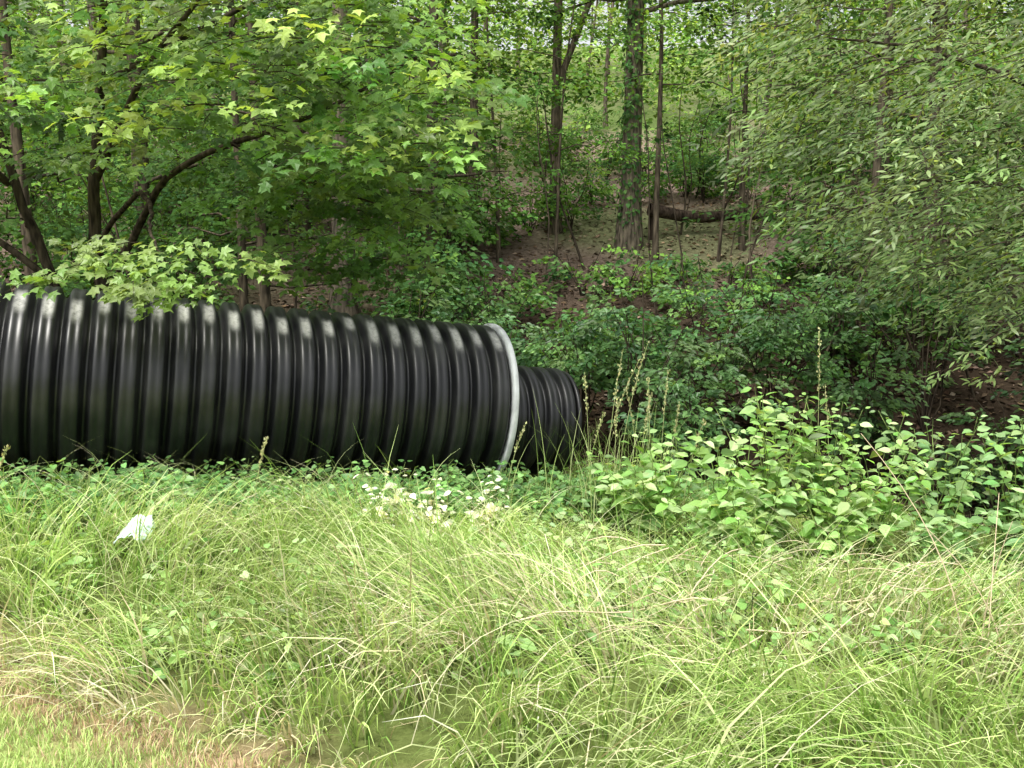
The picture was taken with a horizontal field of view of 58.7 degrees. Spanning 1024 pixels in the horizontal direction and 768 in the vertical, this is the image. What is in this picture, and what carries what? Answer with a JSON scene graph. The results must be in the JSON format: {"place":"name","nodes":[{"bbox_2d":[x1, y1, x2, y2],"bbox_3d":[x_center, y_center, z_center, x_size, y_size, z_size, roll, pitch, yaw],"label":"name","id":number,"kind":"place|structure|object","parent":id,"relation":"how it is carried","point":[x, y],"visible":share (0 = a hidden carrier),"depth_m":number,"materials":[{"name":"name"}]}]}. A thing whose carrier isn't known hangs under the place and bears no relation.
{"place":"outdoors","nodes":[
{"label":"outdoors","id":0,"kind":"place"},
{"bbox_2d":[0,658,319,767],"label":"mown lawn grass","id":1,"kind":"structure","parent":0,"point":[65,745],"depth_m":3.12,"materials":[{"name":"green plant"}]},
{"bbox_2d":[0,428,1023,767],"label":"tall grass","id":2,"kind":"structure","parent":0,"point":[444,558],"depth_m":3.70,"materials":[{"name":"green plant"}]},
{"bbox_2d":[113,515,154,542],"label":"plastic litter","id":3,"kind":"object","parent":2,"relation":"on","point":[149,520],"visible":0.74,"depth_m":4.91,"materials":[{"name":"white plastic"}]},
{"bbox_2d":[0,30,1023,767],"bbox_3d":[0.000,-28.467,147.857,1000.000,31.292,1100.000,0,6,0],"label":"ground","id":4,"kind":"structure","parent":0,"point":[408,756],"depth_m":6.62,"materials":[{"name":"green plant"}]},
{"bbox_2d":[0,0,96,287],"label":"oak tree","id":5,"kind":"object","parent":4,"relation":"on","point":[68,232],"visible":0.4,"depth_m":13.10,"materials":[{"name":"green plant"}]},
{"bbox_2d":[0,0,169,296],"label":"young tree","id":6,"kind":"object","parent":4,"relation":"on","point":[26,246],"visible":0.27,"depth_m":12.20,"materials":[{"name":"green plant"}]},
{"bbox_2d":[11,0,330,282],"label":"oak tree","id":7,"kind":"object","parent":4,"relation":"on","point":[160,33],"visible":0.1,"depth_m":16.54,"materials":[{"name":"green plant"}]},
{"bbox_2d":[128,283,247,311],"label":"understory shrub","id":8,"kind":"object","parent":4,"relation":"on","point":[215,295],"visible":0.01,"depth_m":11.38,"materials":[{"name":"green plant"}]},
{"bbox_2d":[90,0,390,311],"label":"young tree","id":9,"kind":"object","parent":4,"relation":"on","point":[243,285],"visible":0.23,"depth_m":12.44,"materials":[{"name":"green plant"}]},
{"bbox_2d":[0,282,518,481],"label":"corrugated pipe","id":10,"kind":"object","parent":4,"relation":"on","point":[80,368],"visible":0.85,"depth_m":6.59,"materials":[{"name":"black plastic"}]},
{"bbox_2d":[0,0,532,322],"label":"maple tree","id":11,"kind":"object","parent":4,"relation":"on","point":[372,169],"visible":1,"depth_m":7.24,"materials":[{"name":"green plant"}]},
{"bbox_2d":[87,1,481,314],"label":"young tree","id":12,"kind":"object","parent":4,"relation":"on","point":[265,296],"visible":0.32,"depth_m":11.83,"materials":[{"name":"green plant"}]},
{"bbox_2d":[148,0,461,247],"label":"oak tree","id":13,"kind":"object","parent":4,"relation":"on","point":[306,227],"visible":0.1,"depth_m":18.63,"materials":[{"name":"green plant"}]},
{"bbox_2d":[286,295,339,313],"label":"understory shrub","id":14,"kind":"object","parent":4,"relation":"on","point":[310,308],"visible":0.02,"depth_m":10.87,"materials":[{"name":"green plant"}]},
{"bbox_2d":[183,0,539,315],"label":"oak tree","id":15,"kind":"object","parent":4,"relation":"on","point":[342,308],"visible":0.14,"depth_m":14.70,"materials":[{"name":"green plant"}]},
{"bbox_2d":[0,454,758,541],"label":"ground vine","id":16,"kind":"object","parent":4,"relation":"on","point":[454,479],"visible":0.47,"depth_m":6.27,"materials":[{"name":"green plant"}]},
{"bbox_2d":[297,0,560,295],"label":"oak tree","id":17,"kind":"object","parent":4,"relation":"on","point":[483,74],"visible":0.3,"depth_m":15.31,"materials":[{"name":"green plant"}]},
{"bbox_2d":[353,468,509,545],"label":"white flowering weed","id":18,"kind":"object","parent":4,"relation":"on","point":[443,507],"visible":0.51,"depth_m":5.83,"materials":[{"name":"leaf"},{"name":"flower petals"}]},
{"bbox_2d":[356,274,513,327],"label":"understory shrub","id":19,"kind":"object","parent":4,"relation":"on","point":[443,304],"visible":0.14,"depth_m":11.43,"materials":[{"name":"green plant"}]},
{"bbox_2d":[417,272,557,366],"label":"understory shrub","id":20,"kind":"object","parent":4,"relation":"on","point":[470,300],"visible":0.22,"depth_m":12.48,"materials":[{"name":"green plant"}]},
{"bbox_2d":[352,0,624,204],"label":"oak tree","id":21,"kind":"object","parent":4,"relation":"on","point":[475,23],"visible":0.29,"depth_m":21.54,"materials":[{"name":"green plant"}]},
{"bbox_2d":[391,0,597,263],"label":"young tree","id":22,"kind":"object","parent":4,"relation":"on","point":[494,155],"visible":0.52,"depth_m":17.01,"materials":[{"name":"green plant"}]},
{"bbox_2d":[0,50,1023,392],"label":"forest undergrowth","id":23,"kind":"object","parent":4,"relation":"on","point":[592,190],"visible":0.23,"depth_m":16.05,"materials":[{"name":"green plant"}]},
{"bbox_2d":[0,0,1023,331],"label":"distant trees","id":24,"kind":"object","parent":4,"relation":"on","point":[462,16],"visible":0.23,"depth_m":23.81,"materials":[{"name":"green plant"}]},
{"bbox_2d":[0,453,1023,688],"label":"broadleaf weeds","id":25,"kind":"object","parent":4,"relation":"on","point":[892,631],"visible":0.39,"depth_m":4.23,"materials":[{"name":"green plant"}]},
{"bbox_2d":[0,146,1023,534],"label":"leaf litter","id":26,"kind":"object","parent":4,"relation":"on","point":[1010,396],"visible":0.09,"depth_m":15.03,"materials":[{"name":"brown plant"}]},
{"bbox_2d":[0,327,1023,676],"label":"dry grass stalks","id":27,"kind":"object","parent":4,"relation":"on","point":[596,499],"visible":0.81,"depth_m":5.04,"materials":[{"name":"beige plant"}]},
{"bbox_2d":[4,0,1023,396],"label":"sapling stems","id":28,"kind":"object","parent":4,"relation":"on","point":[648,192],"visible":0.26,"depth_m":15.46,"materials":[{"name":"brown plant"}]},
{"bbox_2d":[504,365,581,473],"bbox_3d":[-0.290,0.291,7.916,1.634,1.092,0.956,-2,6,-23],"label":"corrugated pipe","id":29,"kind":"object","parent":4,"relation":"on","point":[555,395],"visible":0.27,"depth_m":7.75,"materials":[{"name":"black plastic"}]},
{"bbox_2d":[450,0,665,278],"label":"young tree","id":30,"kind":"object","parent":4,"relation":"on","point":[579,81],"visible":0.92,"depth_m":16.09,"materials":[{"name":"green plant"}]},
{"bbox_2d":[510,285,646,444],"bbox_3d":[0.835,-0.219,11.660,1.817,2.092,1.725,0,6,0],"label":"dogwood shrub","id":31,"kind":"object","parent":4,"relation":"on","point":[606,383],"visible":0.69,"depth_m":11.32,"materials":[{"name":"green plant"}]},
{"bbox_2d":[472,0,738,234],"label":"forked tree","id":32,"kind":"object","parent":4,"relation":"on","point":[558,69],"visible":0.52,"depth_m":18.69,"materials":[{"name":"brown plant"}]},
{"bbox_2d":[586,448,652,529],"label":"leafy bush","id":33,"kind":"object","parent":4,"relation":"on","point":[608,497],"visible":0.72,"depth_m":6.60,"materials":[{"name":"green plant"}]},
{"bbox_2d":[557,281,734,460],"bbox_3d":[1.589,-0.115,11.087,1.972,2.284,2.113,3,7,25],"label":"dogwood shrub","id":34,"kind":"object","parent":4,"relation":"on","point":[616,313],"visible":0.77,"depth_m":11.01,"materials":[{"name":"green plant"}]},
{"bbox_2d":[537,0,772,274],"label":"young tree","id":35,"kind":"object","parent":4,"relation":"on","point":[655,233],"visible":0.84,"depth_m":16.49,"materials":[{"name":"green plant"}]},
{"bbox_2d":[594,429,716,537],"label":"leafy bush","id":36,"kind":"object","parent":4,"relation":"on","point":[648,477],"visible":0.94,"depth_m":6.25,"materials":[{"name":"green plant"}]},
{"bbox_2d":[489,0,870,251],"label":"ivy covered tree","id":37,"kind":"object","parent":4,"relation":"on","point":[630,237],"visible":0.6,"depth_m":17.68,"materials":[{"name":"green plant"}]},
{"bbox_2d":[613,0,652,246],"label":"ivy","id":38,"kind":"object","parent":37,"relation":"on","point":[628,103],"visible":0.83,"depth_m":17.58,"materials":[{"name":"green plant"}]},
{"bbox_2d":[607,363,798,479],"bbox_3d":[2.179,0.491,10.792,2.259,1.505,1.752,0,6,0],"label":"dogwood shrub","id":39,"kind":"object","parent":4,"relation":"on","point":[693,419],"visible":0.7,"depth_m":10.49,"materials":[{"name":"green plant"}]},
{"bbox_2d":[601,0,816,261],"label":"young tree","id":40,"kind":"object","parent":4,"relation":"on","point":[718,258],"visible":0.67,"depth_m":16.95,"materials":[{"name":"green plant"}]},
{"bbox_2d":[652,427,766,562],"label":"leafy bush","id":41,"kind":"object","parent":4,"relation":"on","point":[710,513],"visible":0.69,"depth_m":5.95,"materials":[{"name":"green plant"}]},
{"bbox_2d":[623,253,808,438],"bbox_3d":[2.597,-0.454,11.699,1.842,2.445,2.502,-4,7,-31],"label":"dogwood shrub","id":42,"kind":"object","parent":4,"relation":"on","point":[726,376],"visible":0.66,"depth_m":11.51,"materials":[{"name":"green plant"}]},
{"bbox_2d":[647,172,816,239],"bbox_3d":[4.416,-3.493,18.288,3.391,1.515,0.512,0,6,0],"label":"fallen log","id":43,"kind":"object","parent":4,"relation":"on","point":[665,212],"visible":0.41,"depth_m":18.30,"materials":[{"name":"brown wood"}]},
{"bbox_2d":[643,0,856,250],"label":"young tree","id":44,"kind":"object","parent":4,"relation":"on","point":[742,243],"visible":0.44,"depth_m":17.64,"materials":[{"name":"green plant"}]},
{"bbox_2d":[705,480,796,579],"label":"leafy bush","id":45,"kind":"object","parent":4,"relation":"on","point":[741,515],"visible":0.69,"depth_m":5.67,"materials":[{"name":"green plant"}]},
{"bbox_2d":[705,386,841,547],"bbox_3d":[1.848,0.607,6.224,0.728,1.174,0.825,-2,6,-21],"label":"leafy bush","id":46,"kind":"object","parent":4,"relation":"on","point":[778,472],"visible":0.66,"depth_m":6.18,"materials":[{"name":"green plant"}]},
{"bbox_2d":[681,264,873,440],"bbox_3d":[3.350,-0.340,11.460,2.040,2.300,1.854,-5,8,-41],"label":"dogwood shrub","id":47,"kind":"object","parent":4,"relation":"on","point":[750,321],"visible":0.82,"depth_m":11.29,"materials":[{"name":"green plant"}]},
{"bbox_2d":[766,393,872,544],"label":"leafy bush","id":48,"kind":"object","parent":4,"relation":"on","point":[810,446],"visible":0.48,"depth_m":6.19,"materials":[{"name":"green plant"}]},
{"bbox_2d":[638,0,1023,366],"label":"oak tree","id":49,"kind":"object","parent":4,"relation":"on","point":[876,167],"visible":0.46,"depth_m":13.50,"materials":[{"name":"green plant"}]},
{"bbox_2d":[780,179,896,382],"bbox_3d":[4.736,-1.418,13.102,1.704,2.926,1.919,0,6,0],"label":"understory shrub","id":50,"kind":"object","parent":4,"relation":"on","point":[838,314],"visible":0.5,"depth_m":12.89,"materials":[{"name":"green plant"}]},
{"bbox_2d":[763,445,913,569],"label":"leafy bush","id":51,"kind":"object","parent":4,"relation":"on","point":[839,508],"visible":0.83,"depth_m":5.73,"materials":[{"name":"green plant"}]},
{"bbox_2d":[681,0,1023,389],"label":"willow oak tree","id":52,"kind":"object","parent":4,"relation":"on","point":[929,150],"visible":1,"depth_m":7.60,"materials":[{"name":"green plant"}]},
{"bbox_2d":[681,0,1023,332],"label":"oak tree","id":53,"kind":"object","parent":4,"relation":"on","point":[750,184],"visible":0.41,"depth_m":14.99,"materials":[{"name":"green plant"}]},
{"bbox_2d":[794,337,932,468],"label":"understory shrub","id":54,"kind":"object","parent":4,"relation":"on","point":[857,394],"visible":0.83,"depth_m":10.70,"materials":[{"name":"green plant"}]},
{"bbox_2d":[734,0,1003,211],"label":"oak tree","id":55,"kind":"object","parent":4,"relation":"on","point":[886,105],"visible":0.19,"depth_m":20.39,"materials":[{"name":"green plant"}]},
{"bbox_2d":[814,408,948,561],"bbox_3d":[2.576,0.724,6.399,0.900,1.087,0.525,0,6,0],"label":"leafy bush","id":56,"kind":"object","parent":4,"relation":"on","point":[888,508],"visible":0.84,"depth_m":6.38,"materials":[{"name":"green plant"}]},
{"bbox_2d":[817,212,1022,430],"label":"understory shrub","id":57,"kind":"object","parent":4,"relation":"on","point":[925,410],"visible":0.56,"depth_m":11.86,"materials":[{"name":"green plant"}]},
{"bbox_2d":[869,410,1023,552],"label":"leafy bush","id":58,"kind":"object","parent":4,"relation":"on","point":[967,494],"visible":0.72,"depth_m":6.62,"materials":[{"name":"green plant"}]},
{"bbox_2d":[896,466,1002,586],"bbox_3d":[2.885,0.957,6.014,0.447,0.775,0.709,-5,8,-40],"label":"leafy sapling","id":59,"kind":"object","parent":4,"relation":"on","point":[971,521],"visible":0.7,"depth_m":5.99,"materials":[{"name":"green plant"}]},
{"bbox_2d":[914,0,1023,194],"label":"oak tree","id":60,"kind":"object","parent":4,"relation":"on","point":[994,22],"visible":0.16,"depth_m":19.26,"materials":[{"name":"green plant"}]},
{"bbox_2d":[917,425,1023,516],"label":"understory shrub","id":61,"kind":"object","parent":4,"relation":"on","point":[977,486],"visible":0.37,"depth_m":9.76,"materials":[{"name":"green plant"}]},
{"bbox_2d":[922,2,1023,266],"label":"oak tree","id":62,"kind":"object","parent":4,"relation":"on","point":[986,230],"visible":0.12,"depth_m":13.71,"materials":[{"name":"green plant"}]},
{"bbox_2d":[939,378,1023,487],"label":"understory shrub","id":63,"kind":"object","parent":4,"relation":"on","point":[967,416],"visible":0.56,"depth_m":10.80,"materials":[{"name":"green plant"}]},
{"bbox_2d":[969,415,1023,566],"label":"leafy bush","id":64,"kind":"object","parent":4,"relation":"on","point":[1015,501],"visible":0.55,"depth_m":6.46,"materials":[{"name":"green plant"}]},
{"bbox_2d":[977,312,1023,421],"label":"understory shrub","id":65,"kind":"object","parent":4,"relation":"on","point":[1010,347],"visible":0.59,"depth_m":11.57,"materials":[{"name":"green plant"}]},
{"bbox_2d":[986,409,1023,517],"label":"shrub","id":66,"kind":"object","parent":4,"relation":"on","point":[1016,432],"visible":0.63,"depth_m":6.84,"materials":[{"name":"green plant"}]},
{"bbox_2d":[1002,486,1023,583],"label":"leafy sapling","id":67,"kind":"object","parent":4,"relation":"on","point":[1020,526],"visible":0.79,"depth_m":5.79,"materials":[{"name":"green plant"}]},
{"bbox_2d":[1006,397,1023,466],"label":"understory shrub","id":68,"kind":"object","parent":4,"relation":"on","point":[1017,410],"visible":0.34,"depth_m":10.40,"materials":[{"name":"green plant"}]},
{"bbox_2d":[17,0,1023,51],"label":"sky","id":69,"kind":"structure","parent":0,"point":[670,8],"materials":[{"name":"white"}]}
]}

